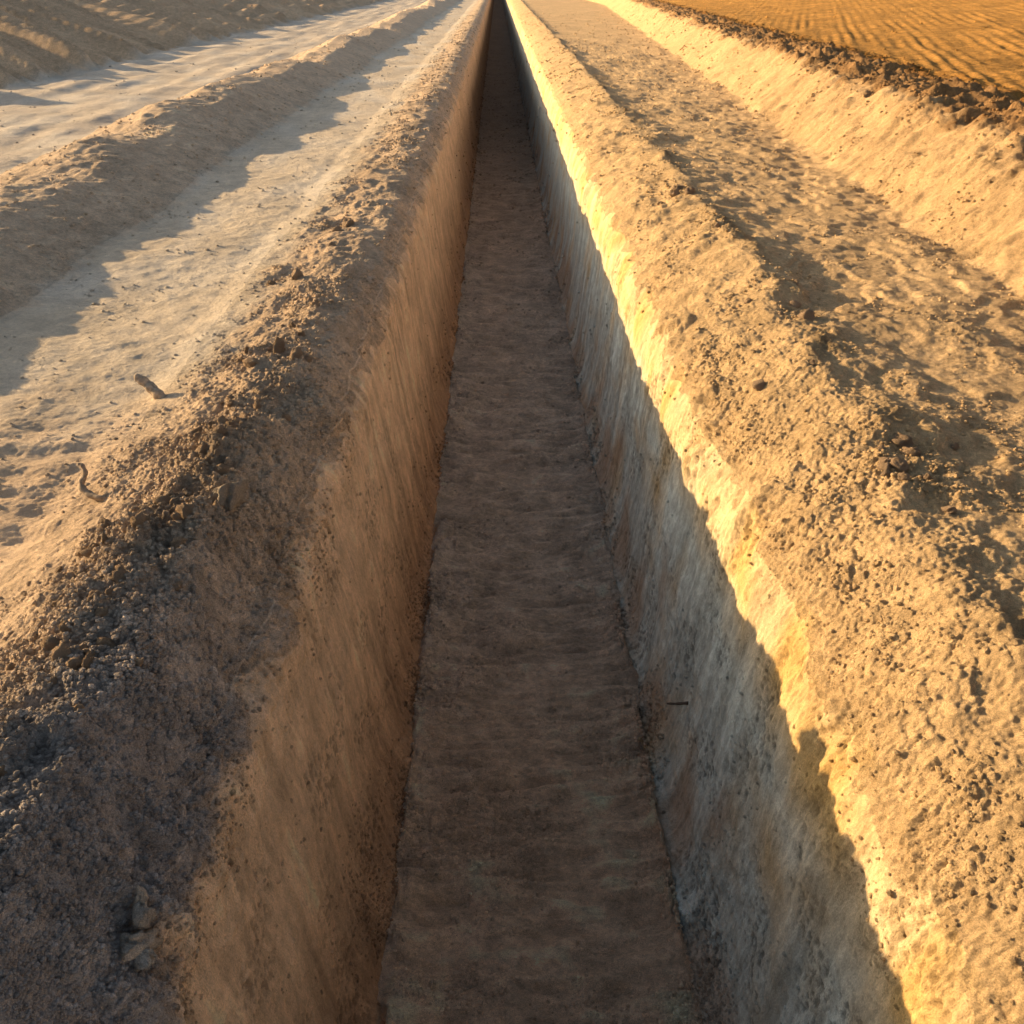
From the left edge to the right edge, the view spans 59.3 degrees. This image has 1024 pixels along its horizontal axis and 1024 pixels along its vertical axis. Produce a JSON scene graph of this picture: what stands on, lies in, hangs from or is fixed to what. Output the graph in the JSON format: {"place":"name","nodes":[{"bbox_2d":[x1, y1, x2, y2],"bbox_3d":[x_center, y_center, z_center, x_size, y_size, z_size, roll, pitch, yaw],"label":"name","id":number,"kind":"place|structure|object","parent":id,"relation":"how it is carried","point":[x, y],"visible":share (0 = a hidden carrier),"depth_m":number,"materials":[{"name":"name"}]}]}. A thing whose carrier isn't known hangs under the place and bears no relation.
{"place":"outdoors","nodes":[
{"label":"outdoors","id":0,"kind":"place"},
{"bbox_2d":[0,0,381,88],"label":"hillside","id":1,"kind":"structure","parent":0,"point":[96,31],"depth_m":24.62,"materials":[{"name":"soil"}]},
{"bbox_2d":[0,0,427,173],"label":"dirt track","id":2,"kind":"structure","parent":0,"point":[19,119],"depth_m":17.11,"materials":[{"name":"brown soil"}]},
{"bbox_2d":[0,0,459,316],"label":"soil ridge","id":3,"kind":"structure","parent":0,"point":[19,259],"depth_m":8.55,"materials":[{"name":"brown soil"}]},
{"bbox_2d":[0,0,1023,1023],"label":"soil crumbs","id":4,"kind":"object","parent":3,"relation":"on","point":[30,963],"visible":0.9,"depth_m":2.75,"materials":[{"name":"brown soil"}]},
{"bbox_2d":[0,0,476,580],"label":"dirt path","id":5,"kind":"structure","parent":0,"point":[110,358],"depth_m":5.56,"materials":[{"name":"beige soil"}]},
{"bbox_2d":[77,463,107,501],"bbox_3d":[-1.533,-0.095,3.329,0.222,0.126,0.069,14,34,22],"label":"root","id":6,"kind":"object","parent":5,"relation":"on","point":[85,491],"visible":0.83,"depth_m":3.34,"materials":[{"name":"brown plant"}]},
{"bbox_2d":[134,373,167,399],"bbox_3d":[-1.676,-0.573,4.205,0.180,0.141,0.060,13,33,21],"label":"stick","id":7,"kind":"object","parent":5,"relation":"on","point":[151,388],"visible":0.85,"depth_m":4.19,"materials":[{"name":"brown wood"}]},
{"bbox_2d":[0,0,486,1023],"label":"soil ridge","id":8,"kind":"structure","parent":0,"point":[358,256],"depth_m":3.12,"materials":[{"name":"brown soil"}]},
{"bbox_2d":[0,765,7,775],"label":"soil clod","id":9,"kind":"object","parent":8,"relation":"on","point":[2,771],"visible":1,"depth_m":1.88,"materials":[{"name":"brown soil"}]},
{"bbox_2d":[6,662,15,670],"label":"soil clod","id":10,"kind":"object","parent":8,"relation":"on","point":[11,666],"visible":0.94,"depth_m":2.26,"materials":[{"name":"brown soil"}]},
{"bbox_2d":[40,636,59,650],"bbox_3d":[-1.185,0.336,2.308,0.050,0.043,0.043,12,33,19],"label":"soil clod","id":11,"kind":"object","parent":8,"relation":"on","point":[48,643],"visible":0.77,"depth_m":2.29,"materials":[{"name":"brown soil"}]},
{"bbox_2d":[50,676,57,683],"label":"soil clod","id":12,"kind":"object","parent":8,"relation":"on","point":[53,679],"visible":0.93,"depth_m":2.13,"materials":[{"name":"brown soil"}]},
{"bbox_2d":[51,595,63,606],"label":"soil clod","id":13,"kind":"object","parent":8,"relation":"on","point":[54,602],"visible":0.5,"depth_m":2.45,"materials":[{"name":"brown soil"}]},
{"bbox_2d":[56,566,62,572],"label":"soil clod","id":14,"kind":"object","parent":8,"relation":"on","point":[59,569],"visible":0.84,"depth_m":2.77,"materials":[{"name":"brown soil"}]},
{"bbox_2d":[51,641,70,660],"bbox_3d":[-1.122,0.354,2.237,0.046,0.066,0.053,-22,37,-33],"label":"soil clod","id":15,"kind":"object","parent":8,"relation":"on","point":[62,650],"visible":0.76,"depth_m":2.22,"materials":[{"name":"brown soil"}]},
{"bbox_2d":[59,624,71,632],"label":"soil clod","id":16,"kind":"object","parent":8,"relation":"on","point":[63,627],"visible":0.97,"depth_m":2.31,"materials":[{"name":"brown soil"}]},
{"bbox_2d":[65,657,82,669],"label":"soil clod","id":17,"kind":"object","parent":8,"relation":"on","point":[68,663],"visible":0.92,"depth_m":2.19,"materials":[{"name":"brown soil"}]},
{"bbox_2d":[74,704,84,710],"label":"soil clod","id":18,"kind":"object","parent":8,"relation":"on","point":[77,706],"visible":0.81,"depth_m":2.03,"materials":[{"name":"brown soil"}]},
{"bbox_2d":[76,547,85,557],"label":"soil clod","id":19,"kind":"object","parent":8,"relation":"on","point":[78,551],"visible":0.52,"depth_m":2.75,"materials":[{"name":"brown soil"}]},
{"bbox_2d":[79,643,87,649],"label":"soil clod","id":20,"kind":"object","parent":8,"relation":"on","point":[82,646],"visible":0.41,"depth_m":2.28,"materials":[{"name":"brown soil"}]},
{"bbox_2d":[81,651,93,669],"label":"soil clod","id":21,"kind":"object","parent":8,"relation":"on","point":[88,659],"visible":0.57,"depth_m":2.19,"materials":[{"name":"brown soil"}]},
{"bbox_2d":[80,543,96,557],"bbox_3d":[-1.274,0.124,2.733,0.054,0.054,0.044,-38,44,-3],"label":"soil clod","id":22,"kind":"object","parent":8,"relation":"on","point":[86,552],"visible":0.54,"depth_m":2.71,"materials":[{"name":"brown soil"}]},
{"bbox_2d":[84,648,95,655],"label":"soil clod","id":23,"kind":"object","parent":8,"relation":"on","point":[86,650],"visible":0.38,"depth_m":2.25,"materials":[{"name":"brown soil"}]},
{"bbox_2d":[87,590,101,601],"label":"soil clod","id":24,"kind":"object","parent":8,"relation":"on","point":[97,592],"visible":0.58,"depth_m":2.40,"materials":[{"name":"brown soil"}]},
{"bbox_2d":[95,607,107,616],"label":"soil clod","id":25,"kind":"object","parent":8,"relation":"on","point":[101,611],"visible":1,"depth_m":2.37,"materials":[{"name":"brown soil"}]},
{"bbox_2d":[97,517,110,527],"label":"soil clod","id":26,"kind":"object","parent":8,"relation":"on","point":[104,521],"visible":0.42,"depth_m":2.82,"materials":[{"name":"brown soil"}]},
{"bbox_2d":[101,532,107,543],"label":"soil clod","id":27,"kind":"object","parent":8,"relation":"on","point":[104,537],"visible":1,"depth_m":2.67,"materials":[{"name":"brown soil"}]},
{"bbox_2d":[96,637,115,647],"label":"soil clod","id":28,"kind":"object","parent":8,"relation":"on","point":[109,642],"visible":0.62,"depth_m":2.30,"materials":[{"name":"brown soil"}]},
{"bbox_2d":[105,588,112,594],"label":"soil clod","id":29,"kind":"object","parent":8,"relation":"on","point":[108,591],"visible":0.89,"depth_m":2.47,"materials":[{"name":"brown soil"}]},
{"bbox_2d":[110,565,126,583],"bbox_3d":[-1.107,0.181,2.538,0.069,0.044,0.058,40,41,6],"label":"soil clod","id":30,"kind":"object","parent":8,"relation":"on","point":[117,573],"visible":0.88,"depth_m":2.52,"materials":[{"name":"brown soil"}]},
{"bbox_2d":[130,510,147,528],"bbox_3d":[-1.125,0.030,2.721,0.048,0.062,0.051,41,53,19],"label":"soil clod","id":31,"kind":"object","parent":8,"relation":"on","point":[139,517],"visible":0.79,"depth_m":2.70,"materials":[{"name":"brown soil"}]},
{"bbox_2d":[134,657,143,666],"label":"soil clod","id":32,"kind":"object","parent":8,"relation":"on","point":[139,661],"visible":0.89,"depth_m":2.25,"materials":[{"name":"brown soil"}]},
{"bbox_2d":[119,884,164,972],"bbox_3d":[-0.757,0.853,1.820,0.105,0.150,0.139,16,34,24],"label":"soil lump","id":33,"kind":"object","parent":8,"relation":"on","point":[140,947],"visible":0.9,"depth_m":1.82,"materials":[{"name":"brown soil"}]},
{"bbox_2d":[150,504,158,508],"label":"soil clod","id":34,"kind":"object","parent":8,"relation":"on","point":[155,506],"visible":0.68,"depth_m":2.85,"materials":[{"name":"brown soil"}]},
{"bbox_2d":[152,495,169,503],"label":"soil clod","id":35,"kind":"object","parent":8,"relation":"on","point":[158,499],"visible":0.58,"depth_m":2.90,"materials":[{"name":"brown soil"}]},
{"bbox_2d":[171,512,180,519],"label":"soil clod","id":36,"kind":"object","parent":8,"relation":"on","point":[176,516],"visible":1,"depth_m":2.76,"materials":[{"name":"brown soil"}]},
{"bbox_2d":[169,536,186,548],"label":"soil clod","id":37,"kind":"object","parent":8,"relation":"on","point":[176,542],"visible":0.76,"depth_m":2.68,"materials":[{"name":"brown soil"}]},
{"bbox_2d":[173,581,182,590],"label":"soil clod","id":38,"kind":"object","parent":8,"relation":"on","point":[177,586],"visible":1,"depth_m":2.57,"materials":[{"name":"brown soil"}]},
{"bbox_2d":[175,502,193,519],"bbox_3d":[-1.016,-0.003,2.801,0.058,0.060,0.066,-18,72,-20],"label":"soil clod","id":39,"kind":"object","parent":8,"relation":"on","point":[183,509],"visible":0.91,"depth_m":2.79,"materials":[{"name":"brown soil"}]},
{"bbox_2d":[191,427,202,432],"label":"soil clod","id":40,"kind":"object","parent":8,"relation":"on","point":[197,429],"visible":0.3,"depth_m":3.55,"materials":[{"name":"brown soil"}]},
{"bbox_2d":[193,432,202,441],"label":"soil clod","id":41,"kind":"object","parent":8,"relation":"on","point":[197,435],"visible":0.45,"depth_m":3.46,"materials":[{"name":"brown soil"}]},
{"bbox_2d":[194,444,208,457],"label":"soil clod","id":42,"kind":"object","parent":8,"relation":"on","point":[199,450],"visible":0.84,"depth_m":3.30,"materials":[{"name":"brown soil"}]},
{"bbox_2d":[208,421,217,429],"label":"soil clod","id":43,"kind":"object","parent":8,"relation":"on","point":[210,423],"visible":0.39,"depth_m":3.45,"materials":[{"name":"brown soil"}]},
{"bbox_2d":[213,425,226,434],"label":"soil clod","id":44,"kind":"object","parent":8,"relation":"on","point":[219,428],"visible":1,"depth_m":3.36,"materials":[{"name":"brown soil"}]},
{"bbox_2d":[214,463,229,475],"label":"soil clod","id":45,"kind":"object","parent":8,"relation":"on","point":[221,469],"visible":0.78,"depth_m":3.18,"materials":[{"name":"brown soil"}]},
{"bbox_2d":[217,415,228,424],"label":"soil clod","id":46,"kind":"object","parent":8,"relation":"on","point":[222,419],"visible":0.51,"depth_m":3.48,"materials":[{"name":"brown soil"}]},
{"bbox_2d":[209,479,249,515],"bbox_3d":[-0.939,-0.054,2.965,0.098,0.131,0.144,21,37,31],"label":"soil lump","id":47,"kind":"object","parent":8,"relation":"on","point":[230,497],"visible":0.9,"depth_m":2.94,"materials":[{"name":"brown soil"}]},
{"bbox_2d":[225,398,234,406],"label":"soil clod","id":48,"kind":"object","parent":8,"relation":"on","point":[229,402],"visible":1,"depth_m":3.83,"materials":[{"name":"brown soil"}]},
{"bbox_2d":[225,421,235,427],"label":"soil clod","id":49,"kind":"object","parent":8,"relation":"on","point":[228,423],"visible":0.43,"depth_m":3.45,"materials":[{"name":"brown soil"}]},
{"bbox_2d":[239,412,250,417],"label":"soil clod","id":50,"kind":"object","parent":8,"relation":"on","point":[243,414],"visible":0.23,"depth_m":3.64,"materials":[{"name":"brown soil"}]},
{"bbox_2d":[242,357,258,367],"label":"soil clod","id":51,"kind":"object","parent":8,"relation":"on","point":[250,362],"visible":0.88,"depth_m":4.17,"materials":[{"name":"brown soil"}]},
{"bbox_2d":[253,400,261,410],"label":"soil clod","id":52,"kind":"object","parent":8,"relation":"on","point":[256,405],"visible":1,"depth_m":3.79,"materials":[{"name":"brown soil"}]},
{"bbox_2d":[267,280,274,285],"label":"soil clod","id":53,"kind":"object","parent":8,"relation":"on","point":[270,282],"visible":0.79,"depth_m":5.69,"materials":[{"name":"brown soil"}]},
{"bbox_2d":[273,337,286,352],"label":"soil clod","id":54,"kind":"object","parent":8,"relation":"on","point":[278,346],"visible":0.81,"depth_m":4.32,"materials":[{"name":"brown soil"}]},
{"bbox_2d":[281,413,290,420],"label":"soil clod","id":55,"kind":"object","parent":8,"relation":"on","point":[287,416],"visible":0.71,"depth_m":3.77,"materials":[{"name":"brown soil"}]},
{"bbox_2d":[288,322,295,327],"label":"soil clod","id":56,"kind":"object","parent":8,"relation":"on","point":[291,325],"visible":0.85,"depth_m":4.72,"materials":[{"name":"brown soil"}]},
{"bbox_2d":[289,346,302,360],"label":"soil clod","id":57,"kind":"object","parent":8,"relation":"on","point":[296,352],"visible":0.96,"depth_m":4.23,"materials":[{"name":"brown soil"}]},
{"bbox_2d":[292,268,302,279],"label":"soil clod","id":58,"kind":"object","parent":8,"relation":"on","point":[297,273],"visible":0.95,"depth_m":5.67,"materials":[{"name":"brown soil"}]},
{"bbox_2d":[298,330,305,336],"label":"soil clod","id":59,"kind":"object","parent":8,"relation":"on","point":[301,333],"visible":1,"depth_m":4.58,"materials":[{"name":"brown soil"}]},
{"bbox_2d":[305,356,311,362],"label":"soil clod","id":60,"kind":"object","parent":8,"relation":"on","point":[308,359],"visible":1,"depth_m":4.26,"materials":[{"name":"brown soil"}]},
{"bbox_2d":[309,301,318,305],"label":"soil clod","id":61,"kind":"object","parent":8,"relation":"on","point":[312,303],"visible":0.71,"depth_m":4.95,"materials":[{"name":"brown soil"}]},
{"bbox_2d":[332,226,341,231],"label":"soil clod","id":62,"kind":"object","parent":8,"relation":"on","point":[337,228],"visible":0.59,"depth_m":6.64,"materials":[{"name":"brown soil"}]},
{"bbox_2d":[341,218,354,227],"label":"soil clod","id":63,"kind":"object","parent":8,"relation":"on","point":[347,222],"visible":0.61,"depth_m":6.84,"materials":[{"name":"brown soil"}]},
{"bbox_2d":[108,0,493,1023],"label":"trench wall","id":64,"kind":"structure","parent":0,"point":[388,436],"depth_m":3.37,"materials":[{"name":"soil"}]},
{"bbox_2d":[377,0,702,1023],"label":"trench floor","id":65,"kind":"structure","parent":0,"point":[579,862],"depth_m":4.55,"materials":[{"name":"brown soil"}]},
{"bbox_2d":[502,0,1009,1023],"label":"trench wall","id":66,"kind":"structure","parent":0,"point":[812,910],"depth_m":3.27,"materials":[{"name":"soil"}]},
{"bbox_2d":[667,701,688,704],"bbox_3d":[0.734,0.826,3.885,0.131,0.019,0.016,0,31,-1],"label":"root","id":67,"kind":"object","parent":66,"relation":"attached to","point":[678,703],"visible":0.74,"depth_m":3.88,"materials":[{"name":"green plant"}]},
{"bbox_2d":[510,0,1023,1023],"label":"soil ridge","id":68,"kind":"structure","parent":0,"point":[984,548],"depth_m":3.05,"materials":[{"name":"brown soil"}]},
{"bbox_2d":[669,188,679,196],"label":"soil clod","id":69,"kind":"object","parent":68,"relation":"on","point":[674,192],"visible":0.67,"depth_m":7.23,"materials":[{"name":"brown soil"}]},
{"bbox_2d":[671,184,680,189],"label":"soil clod","id":70,"kind":"object","parent":68,"relation":"on","point":[675,186],"visible":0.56,"depth_m":7.33,"materials":[{"name":"brown soil"}]},
{"bbox_2d":[684,186,694,194],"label":"soil clod","id":71,"kind":"object","parent":68,"relation":"on","point":[689,190],"visible":0.94,"depth_m":7.13,"materials":[{"name":"brown soil"}]},
{"bbox_2d":[743,298,752,303],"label":"soil clod","id":72,"kind":"object","parent":68,"relation":"on","point":[747,300],"visible":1,"depth_m":4.85,"materials":[{"name":"brown soil"}]},
{"bbox_2d":[752,379,764,390],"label":"soil clod","id":73,"kind":"object","parent":68,"relation":"on","point":[758,384],"visible":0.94,"depth_m":3.97,"materials":[{"name":"brown soil"}]},
{"bbox_2d":[790,300,801,307],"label":"soil clod","id":74,"kind":"object","parent":68,"relation":"on","point":[795,303],"visible":0.88,"depth_m":4.80,"materials":[{"name":"brown soil"}]},
{"bbox_2d":[797,308,814,320],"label":"soil clod","id":75,"kind":"object","parent":68,"relation":"on","point":[808,314],"visible":0.69,"depth_m":4.56,"materials":[{"name":"brown soil"}]},
{"bbox_2d":[810,359,815,365],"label":"soil clod","id":76,"kind":"object","parent":68,"relation":"on","point":[812,361],"visible":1,"depth_m":3.94,"materials":[{"name":"brown soil"}]},
{"bbox_2d":[877,461,891,470],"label":"soil clod","id":77,"kind":"object","parent":68,"relation":"on","point":[883,466],"visible":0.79,"depth_m":3.14,"materials":[{"name":"brown soil"}]},
{"bbox_2d":[879,457,891,466],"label":"soil clod","id":78,"kind":"object","parent":68,"relation":"on","point":[883,459],"visible":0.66,"depth_m":3.16,"materials":[{"name":"brown soil"}]},
{"bbox_2d":[880,468,890,476],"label":"soil clod","id":79,"kind":"object","parent":68,"relation":"on","point":[886,471],"visible":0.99,"depth_m":3.12,"materials":[{"name":"brown soil"}]},
{"bbox_2d":[890,457,908,472],"bbox_3d":[1.357,-0.162,3.149,0.074,0.071,0.058,33,54,28],"label":"soil clod","id":80,"kind":"object","parent":68,"relation":"on","point":[899,464],"visible":0.76,"depth_m":3.13,"materials":[{"name":"brown soil"}]},
{"bbox_2d":[891,432,913,447],"bbox_3d":[1.433,-0.263,3.308,0.072,0.048,0.097,-30,62,-14],"label":"soil clod","id":81,"kind":"object","parent":68,"relation":"on","point":[900,439],"visible":0.94,"depth_m":3.29,"materials":[{"name":"brown soil"}]},
{"bbox_2d":[898,471,909,480],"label":"soil clod","id":82,"kind":"object","parent":68,"relation":"on","point":[903,475],"visible":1,"depth_m":3.06,"materials":[{"name":"brown soil"}]},
{"bbox_2d":[900,446,920,456],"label":"soil clod","id":83,"kind":"object","parent":68,"relation":"on","point":[914,451],"visible":0.7,"depth_m":3.24,"materials":[{"name":"brown soil"}]},
{"bbox_2d":[922,473,931,479],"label":"soil clod","id":84,"kind":"object","parent":68,"relation":"on","point":[926,476],"visible":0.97,"depth_m":3.09,"materials":[{"name":"brown soil"}]},
{"bbox_2d":[940,505,956,513],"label":"soil clod","id":85,"kind":"object","parent":68,"relation":"on","point":[948,509],"visible":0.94,"depth_m":2.96,"materials":[{"name":"brown soil"}]},
{"bbox_2d":[950,442,959,449],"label":"soil clod","id":86,"kind":"object","parent":68,"relation":"on","point":[954,445],"visible":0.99,"depth_m":3.33,"materials":[{"name":"brown soil"}]},
{"bbox_2d":[524,0,1023,508],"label":"ground","id":87,"kind":"structure","parent":0,"point":[884,274],"depth_m":5.89,"materials":[{"name":"soil"}]},
{"bbox_2d":[588,0,1023,298],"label":"soil bank","id":88,"kind":"structure","parent":0,"point":[996,222],"depth_m":8.07,"materials":[{"name":"brown soil"}]},
{"bbox_2d":[653,0,1023,102],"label":"field","id":89,"kind":"structure","parent":0,"point":[876,21],"depth_m":16.81,"materials":[{"name":"brown soil"}]}
]}

